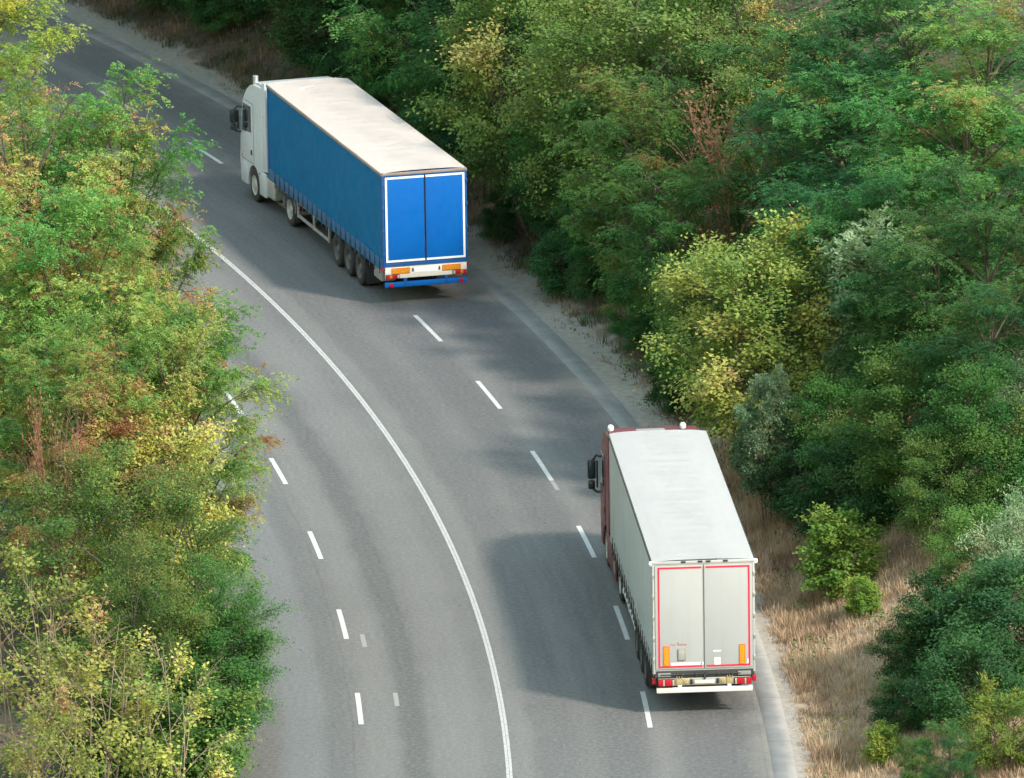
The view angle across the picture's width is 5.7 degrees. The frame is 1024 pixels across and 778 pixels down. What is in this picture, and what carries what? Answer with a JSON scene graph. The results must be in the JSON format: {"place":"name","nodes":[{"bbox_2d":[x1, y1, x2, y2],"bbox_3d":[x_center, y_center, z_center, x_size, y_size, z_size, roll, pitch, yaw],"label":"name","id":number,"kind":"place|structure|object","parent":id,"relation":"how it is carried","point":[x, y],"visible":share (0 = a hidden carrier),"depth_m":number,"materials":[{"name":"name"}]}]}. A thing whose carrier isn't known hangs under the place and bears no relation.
{"place":"outdoors","nodes":[
{"label":"outdoors","id":0,"kind":"place"},
{"bbox_2d":[0,0,773,777],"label":"road","id":1,"kind":"structure","parent":0,"point":[384,574],"depth_m":276.97,"materials":[{"name":"grey asphalt"}]},
{"bbox_2d":[5,108,509,777],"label":"solid line","id":2,"kind":"object","parent":1,"relation":"on","point":[427,504],"visible":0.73,"depth_m":277.59,"materials":[{"name":"paint"}]},
{"bbox_2d":[44,129,512,777],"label":"solid line","id":3,"kind":"object","parent":1,"relation":"on","point":[428,499],"visible":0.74,"depth_m":277.97,"materials":[{"name":"paint"}]},
{"bbox_2d":[229,75,468,287],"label":"semi truck","id":4,"kind":"object","parent":1,"relation":"on","point":[378,189],"visible":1,"depth_m":306.42,"materials":[{"name":"blue metal"}]},
{"bbox_2d":[587,419,757,692],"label":"semi truck","id":5,"kind":"object","parent":1,"relation":"on","point":[681,560],"visible":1,"depth_m":259.80,"materials":[{"name":"grey metal"}]},
{"bbox_2d":[0,0,1023,777],"bbox_3d":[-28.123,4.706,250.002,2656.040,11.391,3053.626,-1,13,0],"label":"ground","id":6,"kind":"structure","parent":0,"point":[522,288],"depth_m":301.54,"materials":[{"name":"soil"}]},
{"bbox_2d":[0,0,91,191],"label":"locust tree","id":7,"kind":"object","parent":6,"relation":"on","point":[12,11],"visible":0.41,"depth_m":306.21,"materials":[{"name":"green plant"}]},
{"bbox_2d":[8,361,96,697],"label":"dead bush","id":8,"kind":"object","parent":6,"relation":"on","point":[38,447],"visible":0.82,"depth_m":255.44,"materials":[{"name":"brown plant"}]},
{"bbox_2d":[0,531,109,777],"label":"whip shrub","id":9,"kind":"object","parent":6,"relation":"on","point":[72,656],"visible":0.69,"depth_m":247.04,"materials":[{"name":"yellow plant"}]},
{"bbox_2d":[0,667,114,777],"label":"whip shrub","id":10,"kind":"object","parent":6,"relation":"on","point":[39,729],"visible":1,"depth_m":243.34,"materials":[{"name":"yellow plant"}]},
{"bbox_2d":[0,37,138,508],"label":"turning locust tree","id":11,"kind":"object","parent":6,"relation":"on","point":[37,100],"visible":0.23,"depth_m":272.84,"materials":[{"name":"green plant"}]},
{"bbox_2d":[0,80,168,546],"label":"turning locust tree","id":12,"kind":"object","parent":6,"relation":"on","point":[11,192],"visible":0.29,"depth_m":267.72,"materials":[{"name":"green plant"}]},
{"bbox_2d":[0,582,174,777],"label":"whip shrub","id":13,"kind":"object","parent":6,"relation":"on","point":[116,732],"visible":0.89,"depth_m":246.10,"materials":[{"name":"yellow plant"}]},
{"bbox_2d":[0,303,175,643],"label":"turning locust tree","id":14,"kind":"object","parent":6,"relation":"on","point":[122,427],"visible":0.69,"depth_m":258.93,"materials":[{"name":"green plant"}]},
{"bbox_2d":[0,103,176,504],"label":"turning locust tree","id":15,"kind":"object","parent":6,"relation":"on","point":[71,151],"visible":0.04,"depth_m":272.95,"materials":[{"name":"green plant"}]},
{"bbox_2d":[0,201,180,512],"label":"turning locust tree","id":16,"kind":"object","parent":6,"relation":"on","point":[5,407],"visible":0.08,"depth_m":268.45,"materials":[{"name":"green plant"}]},
{"bbox_2d":[0,176,196,609],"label":"turning locust tree","id":17,"kind":"object","parent":6,"relation":"on","point":[103,261],"visible":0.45,"depth_m":264.22,"materials":[{"name":"green plant"}]},
{"bbox_2d":[0,433,209,706],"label":"fine leaved tree","id":18,"kind":"object","parent":6,"relation":"on","point":[98,516],"visible":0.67,"depth_m":254.48,"materials":[{"name":"green plant"}]},
{"bbox_2d":[0,165,216,616],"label":"locust tree","id":19,"kind":"object","parent":6,"relation":"on","point":[5,258],"visible":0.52,"depth_m":262.83,"materials":[{"name":"green plant"}]},
{"bbox_2d":[0,57,232,438],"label":"turning locust tree","id":20,"kind":"object","parent":6,"relation":"on","point":[114,128],"visible":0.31,"depth_m":269.56,"materials":[{"name":"green plant"}]},
{"bbox_2d":[35,673,207,777],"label":"dark bush","id":21,"kind":"object","parent":6,"relation":"on","point":[173,718],"visible":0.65,"depth_m":248.26,"materials":[{"name":"green plant"}]},
{"bbox_2d":[23,317,220,610],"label":"turning locust tree","id":22,"kind":"object","parent":6,"relation":"on","point":[146,404],"visible":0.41,"depth_m":260.87,"materials":[{"name":"green plant"}]},
{"bbox_2d":[25,233,233,510],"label":"turning locust tree","id":23,"kind":"object","parent":6,"relation":"on","point":[176,295],"visible":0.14,"depth_m":266.65,"materials":[{"name":"green plant"}]},
{"bbox_2d":[44,115,224,459],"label":"locust tree","id":24,"kind":"object","parent":6,"relation":"on","point":[195,266],"visible":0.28,"depth_m":269.02,"materials":[{"name":"green plant"}]},
{"bbox_2d":[66,516,225,731],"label":"fine leaved tree","id":25,"kind":"object","parent":6,"relation":"on","point":[173,609],"visible":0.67,"depth_m":251.41,"materials":[{"name":"green plant"}]},
{"bbox_2d":[51,369,246,666],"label":"yellow tree","id":26,"kind":"object","parent":6,"relation":"on","point":[143,448],"visible":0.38,"depth_m":259.54,"materials":[{"name":"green plant"}]},
{"bbox_2d":[71,448,262,685],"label":"fine leaved tree","id":27,"kind":"object","parent":6,"relation":"on","point":[204,534],"visible":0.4,"depth_m":255.99,"materials":[{"name":"green plant"}]},
{"bbox_2d":[98,625,258,777],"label":"whip shrub","id":28,"kind":"object","parent":6,"relation":"on","point":[164,758],"visible":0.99,"depth_m":247.06,"materials":[{"name":"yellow plant"}]},
{"bbox_2d":[59,287,298,605],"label":"locust tree","id":29,"kind":"object","parent":6,"relation":"on","point":[230,471],"visible":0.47,"depth_m":262.50,"materials":[{"name":"green plant"}]},
{"bbox_2d":[78,299,285,578],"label":"turning locust tree","id":30,"kind":"object","parent":6,"relation":"on","point":[265,439],"visible":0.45,"depth_m":264.60,"materials":[{"name":"green plant"}]},
{"bbox_2d":[97,651,274,777],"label":"dark bush","id":31,"kind":"object","parent":6,"relation":"on","point":[237,759],"visible":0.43,"depth_m":250.94,"materials":[{"name":"green plant"}]},
{"bbox_2d":[176,729,218,777],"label":"dark bush","id":32,"kind":"object","parent":6,"relation":"on","point":[197,751],"visible":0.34,"depth_m":250.84,"materials":[{"name":"green plant"}]},
{"bbox_2d":[142,588,287,770],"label":"broadleaf bush","id":33,"kind":"object","parent":6,"relation":"on","point":[233,664],"visible":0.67,"depth_m":252.89,"materials":[{"name":"green plant"}]},
{"bbox_2d":[175,0,264,34],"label":"dark bush","id":34,"kind":"object","parent":6,"relation":"on","point":[203,21],"visible":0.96,"depth_m":338.83,"materials":[{"name":"green plant"}]},
{"bbox_2d":[138,549,305,733],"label":"fine leaved tree","id":35,"kind":"object","parent":6,"relation":"on","point":[223,592],"visible":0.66,"depth_m":253.53,"materials":[{"name":"green plant"}]},
{"bbox_2d":[223,0,304,26],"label":"dark bush","id":36,"kind":"object","parent":6,"relation":"on","point":[254,5],"visible":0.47,"depth_m":335.99,"materials":[{"name":"green plant"}]},
{"bbox_2d":[253,0,413,78],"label":"dark bush","id":37,"kind":"object","parent":6,"relation":"on","point":[294,34],"visible":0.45,"depth_m":330.82,"materials":[{"name":"green plant"}]},
{"bbox_2d":[306,35,387,97],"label":"dark bush","id":38,"kind":"object","parent":6,"relation":"on","point":[331,59],"visible":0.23,"depth_m":327.85,"materials":[{"name":"green plant"}]},
{"bbox_2d":[246,0,508,102],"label":"locust tree","id":39,"kind":"object","parent":6,"relation":"on","point":[370,1],"visible":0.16,"depth_m":324.35,"materials":[{"name":"green plant"}]},
{"bbox_2d":[322,0,468,122],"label":"locust tree","id":40,"kind":"object","parent":6,"relation":"on","point":[384,85],"visible":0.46,"depth_m":321.68,"materials":[{"name":"green plant"}]},
{"bbox_2d":[338,2,461,128],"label":"dark bush","id":41,"kind":"object","parent":6,"relation":"on","point":[386,103],"visible":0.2,"depth_m":323.70,"materials":[{"name":"green plant"}]},
{"bbox_2d":[13,0,797,777],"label":"gutter strip","id":42,"kind":"object","parent":6,"relation":"on","point":[765,682],"visible":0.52,"depth_m":294.41,"materials":[{"name":"concrete"}]},
{"bbox_2d":[315,0,552,133],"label":"locust tree","id":43,"kind":"object","parent":6,"relation":"on","point":[359,18],"visible":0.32,"depth_m":317.31,"materials":[{"name":"green plant"}]},
{"bbox_2d":[387,31,513,157],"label":"locust tree","id":44,"kind":"object","parent":6,"relation":"on","point":[413,82],"visible":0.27,"depth_m":316.55,"materials":[{"name":"green plant"}]},
{"bbox_2d":[375,0,578,199],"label":"locust tree","id":45,"kind":"object","parent":6,"relation":"on","point":[415,70],"visible":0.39,"depth_m":313.18,"materials":[{"name":"green plant"}]},
{"bbox_2d":[475,189,527,243],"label":"dark bush","id":46,"kind":"object","parent":6,"relation":"on","point":[505,213],"visible":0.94,"depth_m":310.34,"materials":[{"name":"green plant"}]},
{"bbox_2d":[0,0,1023,777],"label":"undergrowth","id":47,"kind":"object","parent":6,"relation":"on","point":[638,240],"visible":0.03,"depth_m":306.04,"materials":[{"name":"green plant"}]},
{"bbox_2d":[479,112,548,213],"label":"locust tree","id":48,"kind":"object","parent":6,"relation":"on","point":[496,186],"visible":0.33,"depth_m":310.61,"materials":[{"name":"green plant"}]},
{"bbox_2d":[394,0,636,236],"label":"broadleaf tree","id":49,"kind":"object","parent":6,"relation":"on","point":[476,69],"visible":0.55,"depth_m":308.27,"materials":[{"name":"green plant"}]},
{"bbox_2d":[60,0,1023,777],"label":"dry grass","id":50,"kind":"structure","parent":6,"relation":"on","point":[812,674],"depth_m":266.50,"materials":[{"name":"plant"}]},
{"bbox_2d":[495,87,628,256],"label":"locust tree","id":51,"kind":"object","parent":6,"relation":"on","point":[545,225],"visible":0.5,"depth_m":305.47,"materials":[{"name":"green plant"}]},
{"bbox_2d":[516,221,612,300],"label":"dark bush","id":52,"kind":"object","parent":6,"relation":"on","point":[552,281],"visible":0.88,"depth_m":302.99,"materials":[{"name":"green plant"}]},
{"bbox_2d":[479,0,692,244],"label":"fine leaved tree","id":53,"kind":"object","parent":6,"relation":"on","point":[544,53],"visible":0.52,"depth_m":304.36,"materials":[{"name":"green plant"}]},
{"bbox_2d":[561,241,624,304],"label":"dark bush","id":54,"kind":"object","parent":6,"relation":"on","point":[587,270],"visible":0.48,"depth_m":301.61,"materials":[{"name":"green plant"}]},
{"bbox_2d":[542,153,667,287],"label":"locust tree","id":55,"kind":"object","parent":6,"relation":"on","point":[576,251],"visible":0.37,"depth_m":301.49,"materials":[{"name":"green plant"}]},
{"bbox_2d":[599,268,660,346],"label":"broadleaf bush","id":56,"kind":"object","parent":6,"relation":"on","point":[618,298],"visible":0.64,"depth_m":295.74,"materials":[{"name":"green plant"}]},
{"bbox_2d":[539,54,736,323],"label":"locust tree","id":57,"kind":"object","parent":6,"relation":"on","point":[607,126],"visible":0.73,"depth_m":295.94,"materials":[{"name":"green plant"}]},
{"bbox_2d":[495,0,781,252],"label":"broadleaf tree","id":58,"kind":"object","parent":6,"relation":"on","point":[673,21],"visible":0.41,"depth_m":301.60,"materials":[{"name":"green plant"}]},
{"bbox_2d":[616,306,675,358],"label":"dark bush","id":59,"kind":"object","parent":6,"relation":"on","point":[641,329],"visible":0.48,"depth_m":294.93,"materials":[{"name":"green plant"}]},
{"bbox_2d":[564,0,736,140],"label":"locust tree","id":60,"kind":"object","parent":6,"relation":"on","point":[647,47],"visible":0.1,"depth_m":311.51,"materials":[{"name":"green plant"}]},
{"bbox_2d":[640,347,714,420],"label":"dark bush","id":61,"kind":"object","parent":6,"relation":"on","point":[668,408],"visible":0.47,"depth_m":288.69,"materials":[{"name":"green plant"}]},
{"bbox_2d":[587,149,773,341],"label":"locust tree","id":62,"kind":"object","parent":6,"relation":"on","point":[673,227],"visible":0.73,"depth_m":291.31,"materials":[{"name":"green plant"}]},
{"bbox_2d":[634,247,750,416],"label":"broadleaf bush","id":63,"kind":"object","parent":6,"relation":"on","point":[673,307],"visible":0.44,"depth_m":286.93,"materials":[{"name":"green plant"}]},
{"bbox_2d":[626,0,804,232],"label":"fine leaved tree","id":64,"kind":"object","parent":6,"relation":"on","point":[727,74],"visible":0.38,"depth_m":300.50,"materials":[{"name":"green plant"}]},
{"bbox_2d":[645,60,790,355],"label":"dead bush","id":65,"kind":"object","parent":6,"relation":"on","point":[710,143],"visible":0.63,"depth_m":291.61,"materials":[{"name":"brown plant"}]},
{"bbox_2d":[630,201,885,471],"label":"yellow tree","id":66,"kind":"object","parent":6,"relation":"on","point":[784,273],"visible":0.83,"depth_m":278.55,"materials":[{"name":"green plant"}]},
{"bbox_2d":[505,227,1019,777],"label":"weeds","id":67,"kind":"object","parent":6,"relation":"on","point":[783,571],"visible":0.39,"depth_m":265.58,"materials":[{"name":"green plant"}]},
{"bbox_2d":[696,122,830,324],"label":"fine leaved tree","id":68,"kind":"object","parent":6,"relation":"on","point":[747,159],"visible":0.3,"depth_m":292.24,"materials":[{"name":"green plant"}]},
{"bbox_2d":[730,362,801,528],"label":"feathery shrub","id":69,"kind":"object","parent":6,"relation":"on","point":[748,415],"visible":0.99,"depth_m":275.07,"materials":[{"name":"green plant"}]},
{"bbox_2d":[717,0,851,180],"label":"sprigged tree","id":70,"kind":"object","parent":6,"relation":"on","point":[755,4],"visible":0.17,"depth_m":300.56,"materials":[{"name":"green plant"}]},
{"bbox_2d":[742,431,851,529],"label":"dark bush","id":71,"kind":"object","parent":6,"relation":"on","point":[783,484],"visible":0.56,"depth_m":274.80,"materials":[{"name":"green plant"}]},
{"bbox_2d":[702,150,921,407],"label":"locust tree","id":72,"kind":"object","parent":6,"relation":"on","point":[811,171],"visible":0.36,"depth_m":281.95,"materials":[{"name":"green plant"}]},
{"bbox_2d":[685,0,952,284],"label":"locust tree","id":73,"kind":"object","parent":6,"relation":"on","point":[793,40],"visible":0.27,"depth_m":292.89,"materials":[{"name":"green plant"}]},
{"bbox_2d":[781,369,892,504],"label":"broadleaf bush","id":74,"kind":"object","parent":6,"relation":"on","point":[806,432],"visible":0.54,"depth_m":274.38,"materials":[{"name":"green plant"}]},
{"bbox_2d":[775,416,911,542],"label":"dark bush","id":75,"kind":"object","parent":6,"relation":"on","point":[837,459],"visible":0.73,"depth_m":272.00,"materials":[{"name":"green plant"}]},
{"bbox_2d":[791,501,896,603],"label":"lime shrub","id":76,"kind":"object","parent":6,"relation":"on","point":[836,572],"visible":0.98,"depth_m":266.70,"materials":[{"name":"green plant"}]},
{"bbox_2d":[716,46,992,283],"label":"locust tree","id":77,"kind":"object","parent":6,"relation":"on","point":[779,112],"visible":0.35,"depth_m":287.92,"materials":[{"name":"green plant"}]},
{"bbox_2d":[839,572,884,615],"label":"lime shrub","id":78,"kind":"object","parent":6,"relation":"on","point":[869,590],"visible":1,"depth_m":264.77,"materials":[{"name":"green plant"}]},
{"bbox_2d":[805,199,954,428],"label":"bush","id":79,"kind":"object","parent":6,"relation":"on","point":[844,260],"visible":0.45,"depth_m":277.23,"materials":[{"name":"green plant"}]},
{"bbox_2d":[858,718,906,766],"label":"lime shrub","id":80,"kind":"object","parent":6,"relation":"on","point":[876,741],"visible":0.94,"depth_m":251.85,"materials":[{"name":"green plant"}]},
{"bbox_2d":[816,284,964,441],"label":"locust tree","id":81,"kind":"object","parent":6,"relation":"on","point":[852,356],"visible":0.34,"depth_m":275.58,"materials":[{"name":"green plant"}]},
{"bbox_2d":[769,0,1023,215],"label":"locust tree","id":82,"kind":"object","parent":6,"relation":"on","point":[898,5],"visible":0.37,"depth_m":289.93,"materials":[{"name":"green plant"}]},
{"bbox_2d":[859,610,942,686],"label":"dark bush","id":83,"kind":"object","parent":6,"relation":"on","point":[902,667],"visible":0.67,"depth_m":257.25,"materials":[{"name":"green plant"}]},
{"bbox_2d":[864,670,943,735],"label":"dark bush","id":84,"kind":"object","parent":6,"relation":"on","point":[891,705],"visible":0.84,"depth_m":253.71,"materials":[{"name":"green plant"}]},
{"bbox_2d":[821,324,987,525],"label":"broadleaf bush","id":85,"kind":"object","parent":6,"relation":"on","point":[902,395],"visible":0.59,"depth_m":269.84,"materials":[{"name":"green plant"}]},
{"bbox_2d":[789,128,1023,414],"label":"locust tree","id":86,"kind":"object","parent":6,"relation":"on","point":[870,194],"visible":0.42,"depth_m":278.88,"materials":[{"name":"green plant"}]},
{"bbox_2d":[888,734,945,777],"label":"broadleaf bush","id":87,"kind":"object","parent":6,"relation":"on","point":[909,773],"visible":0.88,"depth_m":248.05,"materials":[{"name":"green plant"}]},
{"bbox_2d":[814,218,1023,423],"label":"locust tree","id":88,"kind":"object","parent":6,"relation":"on","point":[882,334],"visible":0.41,"depth_m":274.88,"materials":[{"name":"green plant"}]},
{"bbox_2d":[820,65,1023,331],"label":"locust tree","id":89,"kind":"object","parent":6,"relation":"on","point":[963,101],"visible":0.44,"depth_m":281.25,"materials":[{"name":"green plant"}]},
{"bbox_2d":[896,659,956,726],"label":"blue green bush","id":90,"kind":"object","parent":6,"relation":"on","point":[923,713],"visible":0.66,"depth_m":253.48,"materials":[{"name":"green plant"}]},
{"bbox_2d":[843,0,1023,326],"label":"locust tree","id":91,"kind":"object","parent":6,"relation":"on","point":[996,33],"visible":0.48,"depth_m":284.22,"materials":[{"name":"green plant"}]},
{"bbox_2d":[884,561,989,678],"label":"dark bush","id":92,"kind":"object","parent":6,"relation":"on","point":[922,610],"visible":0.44,"depth_m":257.30,"materials":[{"name":"green plant"}]},
{"bbox_2d":[880,415,1002,562],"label":"broadleaf bush","id":93,"kind":"object","parent":6,"relation":"on","point":[919,512],"visible":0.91,"depth_m":265.15,"materials":[{"name":"green plant"}]},
{"bbox_2d":[862,150,1023,434],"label":"locust tree","id":94,"kind":"object","parent":6,"relation":"on","point":[989,221],"visible":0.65,"depth_m":272.98,"materials":[{"name":"green plant"}]},
{"bbox_2d":[908,714,979,777],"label":"locust sapling","id":95,"kind":"object","parent":6,"relation":"on","point":[958,764],"visible":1,"depth_m":245.56,"materials":[{"name":"green plant"}]},
{"bbox_2d":[890,354,1023,549],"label":"broadleaf bush","id":96,"kind":"object","parent":6,"relation":"on","point":[984,383],"visible":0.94,"depth_m":265.83,"materials":[{"name":"green plant"}]},
{"bbox_2d":[893,617,1023,740],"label":"dark bush","id":97,"kind":"object","parent":6,"relation":"on","point":[944,696],"visible":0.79,"depth_m":251.07,"materials":[{"name":"green plant"}]},
{"bbox_2d":[894,263,1023,506],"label":"locust tree","id":98,"kind":"object","parent":6,"relation":"on","point":[993,308],"visible":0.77,"depth_m":268.05,"materials":[{"name":"green plant"}]},
{"bbox_2d":[909,542,1023,698],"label":"dark bush","id":99,"kind":"object","parent":6,"relation":"on","point":[988,601],"visible":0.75,"depth_m":253.53,"materials":[{"name":"green plant"}]},
{"bbox_2d":[916,499,1023,632],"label":"broadleaf bush","id":100,"kind":"object","parent":6,"relation":"on","point":[954,555],"visible":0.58,"depth_m":257.67,"materials":[{"name":"green plant"}]},
{"bbox_2d":[941,669,1023,777],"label":"bright shrub","id":101,"kind":"object","parent":6,"relation":"on","point":[987,755],"visible":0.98,"depth_m":247.38,"materials":[{"name":"green plant"}]},
{"bbox_2d":[955,477,1023,643],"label":"silvery bush","id":102,"kind":"object","parent":6,"relation":"on","point":[1004,540],"visible":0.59,"depth_m":255.81,"materials":[{"name":"green plant"}]},
{"bbox_2d":[971,345,1023,509],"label":"silvery bush","id":103,"kind":"object","parent":6,"relation":"on","point":[1019,388],"visible":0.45,"depth_m":268.01,"materials":[{"name":"green plant"}]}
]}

